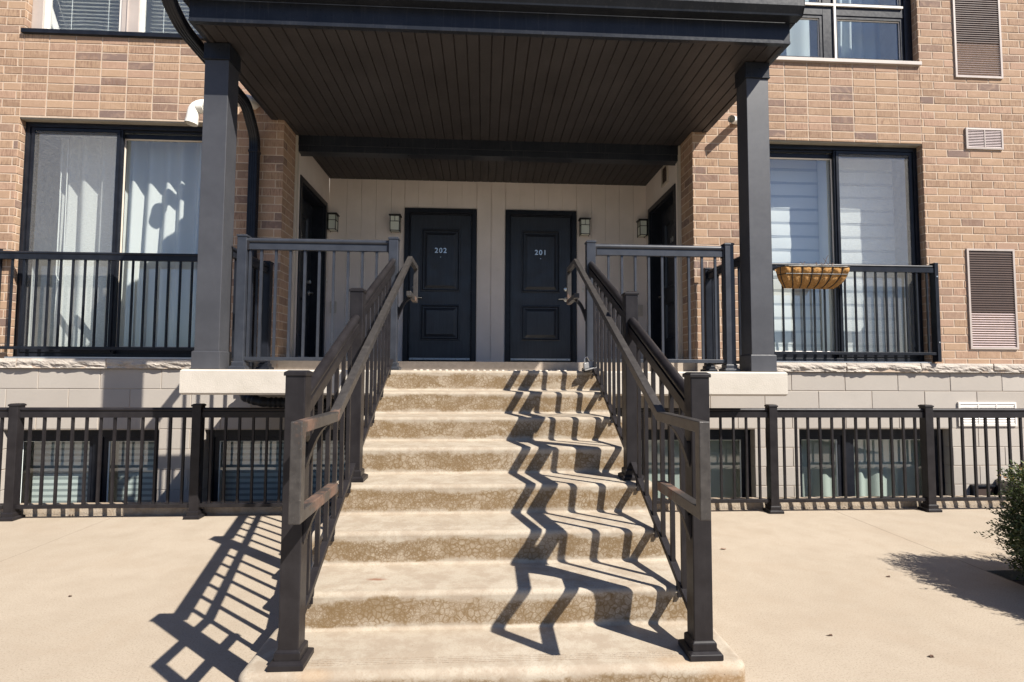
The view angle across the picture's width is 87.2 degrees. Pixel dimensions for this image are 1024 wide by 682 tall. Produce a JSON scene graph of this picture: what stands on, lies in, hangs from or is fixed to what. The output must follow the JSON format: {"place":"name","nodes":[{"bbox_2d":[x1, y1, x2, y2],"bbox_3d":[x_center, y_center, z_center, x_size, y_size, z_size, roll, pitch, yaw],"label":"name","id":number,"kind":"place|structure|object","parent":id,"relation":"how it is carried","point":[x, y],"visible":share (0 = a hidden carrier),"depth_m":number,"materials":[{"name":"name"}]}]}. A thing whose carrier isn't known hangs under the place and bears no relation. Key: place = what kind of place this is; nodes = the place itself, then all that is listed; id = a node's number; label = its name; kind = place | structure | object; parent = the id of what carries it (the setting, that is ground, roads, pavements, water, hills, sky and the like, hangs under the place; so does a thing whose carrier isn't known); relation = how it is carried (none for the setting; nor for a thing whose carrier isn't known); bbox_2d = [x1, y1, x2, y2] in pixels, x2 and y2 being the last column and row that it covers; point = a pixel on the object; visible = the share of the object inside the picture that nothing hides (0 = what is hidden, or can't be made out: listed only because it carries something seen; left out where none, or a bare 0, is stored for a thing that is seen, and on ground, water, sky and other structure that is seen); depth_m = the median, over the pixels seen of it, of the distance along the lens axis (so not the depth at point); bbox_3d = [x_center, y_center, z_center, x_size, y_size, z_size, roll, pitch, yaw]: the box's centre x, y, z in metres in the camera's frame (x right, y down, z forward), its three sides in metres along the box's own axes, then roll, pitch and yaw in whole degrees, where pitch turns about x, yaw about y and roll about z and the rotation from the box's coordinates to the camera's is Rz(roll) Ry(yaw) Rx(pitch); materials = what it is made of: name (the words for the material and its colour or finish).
{"place":"outdoors","nodes":[
{"label":"outdoors","id":0,"kind":"place"},
{"bbox_2d":[238,370,744,681],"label":"concrete staircase","id":1,"kind":"structure","parent":0,"point":[493,526],"depth_m":2.68,"materials":[{"name":"beige concrete"}]},
{"bbox_2d":[267,258,395,671],"bbox_3d":[-0.923,0.273,3.247,0.135,2.050,2.390,0,-3,-4],"label":"stair guardrail","id":2,"kind":"object","parent":1,"relation":"on","point":[304,391],"visible":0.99,"depth_m":2.51,"materials":[{"name":"black metal"}]},
{"bbox_2d":[288,256,417,544],"bbox_3d":[-0.829,0.044,3.310,0.119,1.630,3.105,0,-3,-3],"label":"looped handrail","id":3,"kind":"object","parent":2,"relation":"attached to","point":[300,510],"visible":1,"depth_m":2.09,"materials":[{"name":"metal"}]},
{"bbox_2d":[589,261,723,660],"bbox_3d":[0.715,0.286,3.335,0.135,2.050,2.390,0,-3,-2],"label":"stair guardrail","id":4,"kind":"object","parent":1,"relation":"on","point":[689,393],"visible":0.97,"depth_m":2.63,"materials":[{"name":"black metal"}]},
{"bbox_2d":[583,357,596,371],"bbox_3d":[0.638,0.192,4.398,0.125,0.131,0.077,0,-3,-3],"label":"key lockbox","id":5,"kind":"object","parent":4,"relation":"attached to","point":[587,366],"visible":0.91,"depth_m":4.39,"materials":[{"name":"metal"}]},
{"bbox_2d":[567,259,710,540],"bbox_3d":[0.623,0.055,3.388,0.110,1.630,3.106,0,-3,-2],"label":"looped handrail","id":6,"kind":"object","parent":4,"relation":"attached to","point":[699,507],"visible":1,"depth_m":2.17,"materials":[{"name":"metal"}]},
{"bbox_2d":[0,507,1023,681],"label":"pavement","id":7,"kind":"structure","parent":0,"point":[165,598],"depth_m":3.08,"materials":[{"name":"concrete"}]},
{"bbox_2d":[0,403,368,520],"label":"picket fence","id":8,"kind":"object","parent":7,"relation":"on","point":[16,414],"visible":0.69,"depth_m":4.65,"materials":[{"name":"black metal"}]},
{"bbox_2d":[0,495,1020,515],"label":"kerb","id":9,"kind":"structure","parent":7,"relation":"on","point":[278,510],"depth_m":4.94,"materials":[{"name":"concrete"}]},
{"bbox_2d":[0,0,1023,502],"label":"apartment building","id":10,"kind":"structure","parent":7,"relation":"on","point":[494,260],"depth_m":6.08,"materials":[{"name":"brown brick"}]},
{"bbox_2d":[31,442,89,502],"bbox_3d":[-4.720,1.620,5.730,0.750,1.327,0.008,0,-3,-3],"label":"basement blind","id":11,"kind":"object","parent":10,"relation":"attached to","point":[63,471],"visible":0.16,"depth_m":5.73,"materials":[{"name":"white plastic"}]},
{"bbox_2d":[58,0,119,30],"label":"slatted blind","id":12,"kind":"object","parent":10,"relation":"attached to","point":[72,9],"visible":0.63,"depth_m":5.96,"materials":[{"name":"white plastic"}]},
{"bbox_2d":[20,430,158,502],"bbox_3d":[-4.380,1.618,5.564,1.530,1.414,0.100,0,-3,-3],"label":"basement window","id":13,"kind":"structure","parent":10,"relation":"in","point":[107,435],"depth_m":5.55,"materials":[{"name":"black metal"}]},
{"bbox_2d":[0,248,197,349],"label":"window guardrail","id":14,"kind":"object","parent":10,"relation":"attached to","point":[37,256],"depth_m":5.48,"materials":[{"name":"black metal"}]},
{"bbox_2d":[4,122,202,358],"bbox_3d":[-4.184,-1.061,5.667,1.908,2.496,0.223,0,-3,-3],"label":"patio window","id":15,"kind":"structure","parent":10,"relation":"in","point":[123,133],"depth_m":5.67,"materials":[{"name":"black metal"}]},
{"bbox_2d":[21,0,204,40],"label":"upper window","id":16,"kind":"structure","parent":10,"relation":"in","point":[132,16],"depth_m":5.75,"materials":[{"name":"beige metal"}]},
{"bbox_2d":[49,134,201,346],"bbox_3d":[-4.195,-1.062,5.952,1.880,2.451,0.166,0,-3,-3],"label":"curtain","id":17,"kind":"object","parent":10,"relation":"hanging from","point":[162,198],"visible":0.73,"depth_m":5.96,"materials":[{"name":"white fabric"}]},
{"bbox_2d":[117,442,153,501],"bbox_3d":[-3.956,1.625,5.771,0.540,1.327,0.008,0,-3,-3],"label":"basement blind","id":18,"kind":"object","parent":10,"relation":"attached to","point":[134,460],"visible":0.32,"depth_m":5.78,"materials":[{"name":"white plastic"}]},
{"bbox_2d":[150,1,198,33],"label":"slatted blind","id":19,"kind":"object","parent":10,"relation":"attached to","point":[163,24],"visible":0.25,"depth_m":6.00,"materials":[{"name":"white plastic"}]},
{"bbox_2d":[184,94,258,126],"bbox_3d":[-3.007,-2.404,5.576,0.693,0.376,0.192,1,-3,-17],"label":"exhaust pipe","id":20,"kind":"object","parent":10,"relation":"attached to","point":[194,110],"visible":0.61,"depth_m":5.50,"materials":[{"name":"white plastic"}]},
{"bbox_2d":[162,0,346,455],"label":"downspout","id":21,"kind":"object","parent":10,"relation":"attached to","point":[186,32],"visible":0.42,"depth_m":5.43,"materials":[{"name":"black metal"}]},
{"bbox_2d":[207,430,339,501],"bbox_3d":[-2.418,1.633,5.669,1.500,1.414,0.100,0,-3,-3],"label":"basement window","id":22,"kind":"structure","parent":10,"relation":"in","point":[218,435],"depth_m":5.63,"materials":[{"name":"black metal"}]},
{"bbox_2d":[225,441,344,500],"bbox_3d":[-2.428,1.637,5.853,1.360,1.327,0.008,0,-3,-3],"label":"basement blind","id":23,"kind":"object","parent":10,"relation":"attached to","point":[245,470],"depth_m":5.84,"materials":[{"name":"white plastic"}]},
{"bbox_2d":[295,175,327,356],"bbox_3d":[-2.563,-0.821,6.659,0.255,2.140,1.062,0,-3,-3],"label":"door","id":24,"kind":"structure","parent":10,"relation":"in","point":[313,209],"depth_m":7.06,"materials":[{"name":"black paint"}]},
{"bbox_2d":[327,212,339,231],"bbox_3d":[-2.445,-1.613,7.325,0.149,0.235,0.160,0,-3,-3],"label":"wall lantern","id":25,"kind":"object","parent":10,"relation":"attached to","point":[332,220],"depth_m":7.27,"materials":[{"name":"brown metal"}]},
{"bbox_2d":[330,301,336,312],"bbox_3d":[-2.435,-0.461,7.320,0.085,0.160,0.021,0,-3,-3],"label":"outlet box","id":26,"kind":"object","parent":10,"relation":"attached to","point":[335,302],"visible":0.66,"depth_m":7.32,"materials":[{"name":"grey plastic"}]},
{"bbox_2d":[389,214,401,232],"bbox_3d":[-1.598,-1.606,7.370,0.160,0.235,0.149,0,-3,-3],"label":"wall lantern","id":27,"kind":"object","parent":10,"relation":"attached to","point":[395,221],"depth_m":7.32,"materials":[{"name":"brown metal"}]},
{"bbox_2d":[402,208,476,361],"bbox_3d":[-0.993,-0.770,7.444,0.994,2.140,0.135,0,-3,-3],"label":"door","id":28,"kind":"structure","parent":10,"relation":"in","point":[442,242],"depth_m":7.46,"materials":[{"name":"black paint"}]},
{"bbox_2d":[179,369,787,395],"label":"landing slab","id":29,"kind":"structure","parent":10,"relation":"attached to","point":[229,382],"depth_m":4.19,"materials":[{"name":"beige paint"}]},
{"bbox_2d":[191,42,240,368],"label":"porch column","id":30,"kind":"structure","parent":29,"relation":"on","point":[216,224],"depth_m":4.33,"materials":[{"name":"metal"}]},
{"bbox_2d":[231,247,273,369],"bbox_3d":[-2.483,-0.292,5.006,0.133,1.110,1.116,0,-3,-3],"label":"side guardrail","id":31,"kind":"object","parent":29,"relation":"on","point":[266,319],"visible":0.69,"depth_m":5.42,"materials":[{"name":"black metal"}]},
{"bbox_2d":[228,234,400,369],"bbox_3d":[-1.604,-0.319,4.450,1.361,1.110,0.133,0,-3,-3],"label":"landing guardrail","id":32,"kind":"object","parent":29,"relation":"on","point":[247,244],"visible":0.73,"depth_m":4.43,"materials":[{"name":"grey metal"}]},
{"bbox_2d":[582,240,740,371],"bbox_3d":[1.266,-0.297,4.603,1.332,1.110,0.133,0,-3,-3],"label":"landing guardrail","id":33,"kind":"object","parent":29,"relation":"on","point":[724,252],"visible":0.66,"depth_m":4.60,"materials":[{"name":"grey metal"}]},
{"bbox_2d":[700,256,741,371],"bbox_3d":[2.120,-0.256,5.252,0.133,1.110,1.116,0,-3,-3],"label":"side guardrail","id":34,"kind":"object","parent":29,"relation":"on","point":[709,330],"visible":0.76,"depth_m":5.64,"materials":[{"name":"black metal"}]},
{"bbox_2d":[734,62,776,371],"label":"porch column","id":35,"kind":"structure","parent":29,"relation":"on","point":[755,248],"depth_m":4.57,"materials":[{"name":"metal"}]},
{"bbox_2d":[183,0,804,185],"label":"porch canopy","id":36,"kind":"object","parent":10,"relation":"attached to","point":[616,92],"visible":0.96,"depth_m":4.88,"materials":[{"name":"brown plastic"}]},
{"bbox_2d":[505,210,576,361],"bbox_3d":[0.402,-0.759,7.519,0.998,2.140,0.135,0,-3,-3],"label":"door","id":37,"kind":"structure","parent":10,"relation":"in","point":[540,246],"depth_m":7.53,"materials":[{"name":"black paint"}]},
{"bbox_2d":[578,218,590,236],"bbox_3d":[1.014,-1.586,7.509,0.160,0.235,0.149,0,-3,-3],"label":"wall lantern","id":38,"kind":"object","parent":10,"relation":"attached to","point":[584,226],"depth_m":7.46,"materials":[{"name":"white glass"}]},
{"bbox_2d":[636,219,647,237],"bbox_3d":[1.836,-1.580,7.554,0.149,0.235,0.160,0,-3,-3],"label":"wall lantern","id":39,"kind":"object","parent":10,"relation":"attached to","point":[642,227],"depth_m":7.50,"materials":[{"name":"white glass"}]},
{"bbox_2d":[648,183,675,358],"bbox_3d":[2.003,-0.786,6.903,0.235,2.140,1.062,0,-3,-3],"label":"door","id":40,"kind":"structure","parent":10,"relation":"in","point":[662,214],"depth_m":7.21,"materials":[{"name":"black paint"}]},
{"bbox_2d":[661,165,667,187],"bbox_3d":[1.944,-2.116,6.855,0.018,0.255,0.225,0,-3,-3],"label":"vent","id":41,"kind":"object","parent":10,"relation":"attached to","point":[664,176],"visible":0.93,"depth_m":6.87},
{"bbox_2d":[641,440,737,497],"bbox_3d":[1.865,1.674,6.087,1.400,1.360,0.014,0,-3,-3],"label":"curtain","id":42,"kind":"object","parent":10,"relation":"hanging from","point":[727,468],"visible":0.14,"depth_m":6.12,"materials":[{"name":"grey fabric"}]},
{"bbox_2d":[641,429,750,496],"bbox_3d":[1.873,1.666,5.898,1.495,1.414,0.100,0,-3,-3],"label":"basement window","id":43,"kind":"structure","parent":10,"relation":"in","point":[714,433],"depth_m":5.91,"materials":[{"name":"black metal"}]},
{"bbox_2d":[728,115,736,124],"bbox_3d":[2.456,-2.430,5.921,0.082,0.138,0.269,-2,-4,39],"label":"exhaust pipe","id":44,"kind":"object","parent":10,"relation":"attached to","point":[732,119],"visible":0.76,"depth_m":5.86,"materials":[{"name":"white plastic"}]},
{"bbox_2d":[780,0,880,58],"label":"curtain","id":45,"kind":"object","parent":10,"relation":"hanging from","point":[858,39],"visible":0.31,"depth_m":6.61,"materials":[{"name":"fabric"}]},
{"bbox_2d":[770,159,896,351],"bbox_3d":[3.698,-0.997,6.293,1.800,2.413,0.212,0,-3,-3],"label":"banded blind","id":46,"kind":"object","parent":10,"relation":"attached to","point":[864,221],"visible":0.67,"depth_m":6.40,"materials":[{"name":"white fabric"}]},
{"bbox_2d":[775,0,921,66],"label":"upper window","id":47,"kind":"structure","parent":10,"relation":"in","point":[827,13],"depth_m":6.25,"materials":[{"name":"black metal"}]},
{"bbox_2d":[769,144,931,362],"bbox_3d":[3.702,-0.994,6.088,1.907,2.482,0.223,0,-3,-3],"label":"patio window","id":48,"kind":"structure","parent":10,"relation":"in","point":[777,151],"depth_m":6.13,"materials":[{"name":"black metal"}]},
{"bbox_2d":[772,263,941,361],"bbox_3d":[3.718,-0.325,5.914,2.007,1.100,0.081,0,-3,-3],"label":"window guardrail","id":49,"kind":"object","parent":10,"relation":"attached to","point":[931,269],"depth_m":5.92,"materials":[{"name":"black metal"}]},
{"bbox_2d":[773,256,849,288],"bbox_3d":[3.237,-0.749,5.787,0.783,0.365,0.192,0,-3,-3],"label":"planter basket","id":50,"kind":"object","parent":49,"relation":"hanging from","point":[802,276],"visible":1,"depth_m":5.73,"materials":[{"name":"brown wicker"}]},
{"bbox_2d":[801,440,921,496],"bbox_3d":[3.961,1.691,6.221,1.640,1.360,0.069,0,-3,-3],"label":"curtain","id":51,"kind":"object","parent":10,"relation":"hanging from","point":[862,463],"visible":0.24,"depth_m":6.24,"materials":[{"name":"grey fabric"}]},
{"bbox_2d":[799,429,944,496],"bbox_3d":[3.975,1.683,6.010,1.725,1.414,0.100,0,-3,-3],"label":"basement window","id":52,"kind":"structure","parent":10,"relation":"in","point":[885,433],"depth_m":5.99,"materials":[{"name":"black metal"}]},
{"bbox_2d":[951,0,1003,78],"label":"louvred vent","id":53,"kind":"object","parent":10,"relation":"attached to","point":[976,21],"visible":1,"depth_m":6.22,"materials":[{"name":"beige metal"}]},
{"bbox_2d":[970,484,997,494],"bbox_3d":[5.183,1.721,5.915,0.283,0.278,0.075,0,-3,-3],"label":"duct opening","id":54,"kind":"object","parent":10,"relation":"attached to","point":[982,489],"visible":0.33,"depth_m":5.89,"materials":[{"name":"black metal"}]},
{"bbox_2d":[965,127,1003,149],"bbox_3d":[5.401,-2.312,6.150,0.445,0.247,0.018,0,-3,-3],"label":"vent","id":55,"kind":"object","parent":10,"relation":"attached to","point":[984,138],"visible":1,"depth_m":6.15,"materials":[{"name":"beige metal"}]},
{"bbox_2d":[957,402,1016,425],"bbox_3d":[5.276,0.812,5.969,0.676,0.264,0.018,0,-3,-3],"label":"vent","id":56,"kind":"object","parent":10,"relation":"attached to","point":[990,421],"visible":0.46,"depth_m":5.97,"materials":[{"name":"beige plastic"}]},
{"bbox_2d":[965,248,1018,348],"bbox_3d":[5.402,-0.472,6.079,0.566,1.134,0.074,0,-3,-3],"label":"louvred vent","id":57,"kind":"object","parent":10,"relation":"attached to","point":[991,281],"visible":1,"depth_m":6.06,"materials":[{"name":"beige metal"}]},
{"bbox_2d":[616,404,1023,513],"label":"picket fence","id":58,"kind":"object","parent":7,"relation":"on","point":[925,414],"visible":0.67,"depth_m":5.01,"materials":[{"name":"black metal"}]},
{"bbox_2d":[1011,580,1023,584],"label":"planting bed","id":59,"kind":"object","parent":7,"relation":"on","point":[1021,582],"visible":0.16,"depth_m":3.46,"materials":[{"name":"brown soil"}]},
{"bbox_2d":[974,460,1023,579],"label":"evergreen shrub","id":60,"kind":"object","parent":59,"relation":"on","point":[1014,521],"visible":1,"depth_m":3.30,"materials":[{"name":"green plant"}]},
{"label":"window well floor","id":61,"kind":"structure","parent":0,"visible":0},
{"bbox_2d":[996,479,1020,494],"bbox_3d":[5.423,1.955,5.622,0.140,0.900,0.594,0,-3,-3],"label":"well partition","id":62,"kind":"object","parent":61,"relation":"on","point":[1004,485],"visible":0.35,"depth_m":5.84,"materials":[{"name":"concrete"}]}
]}

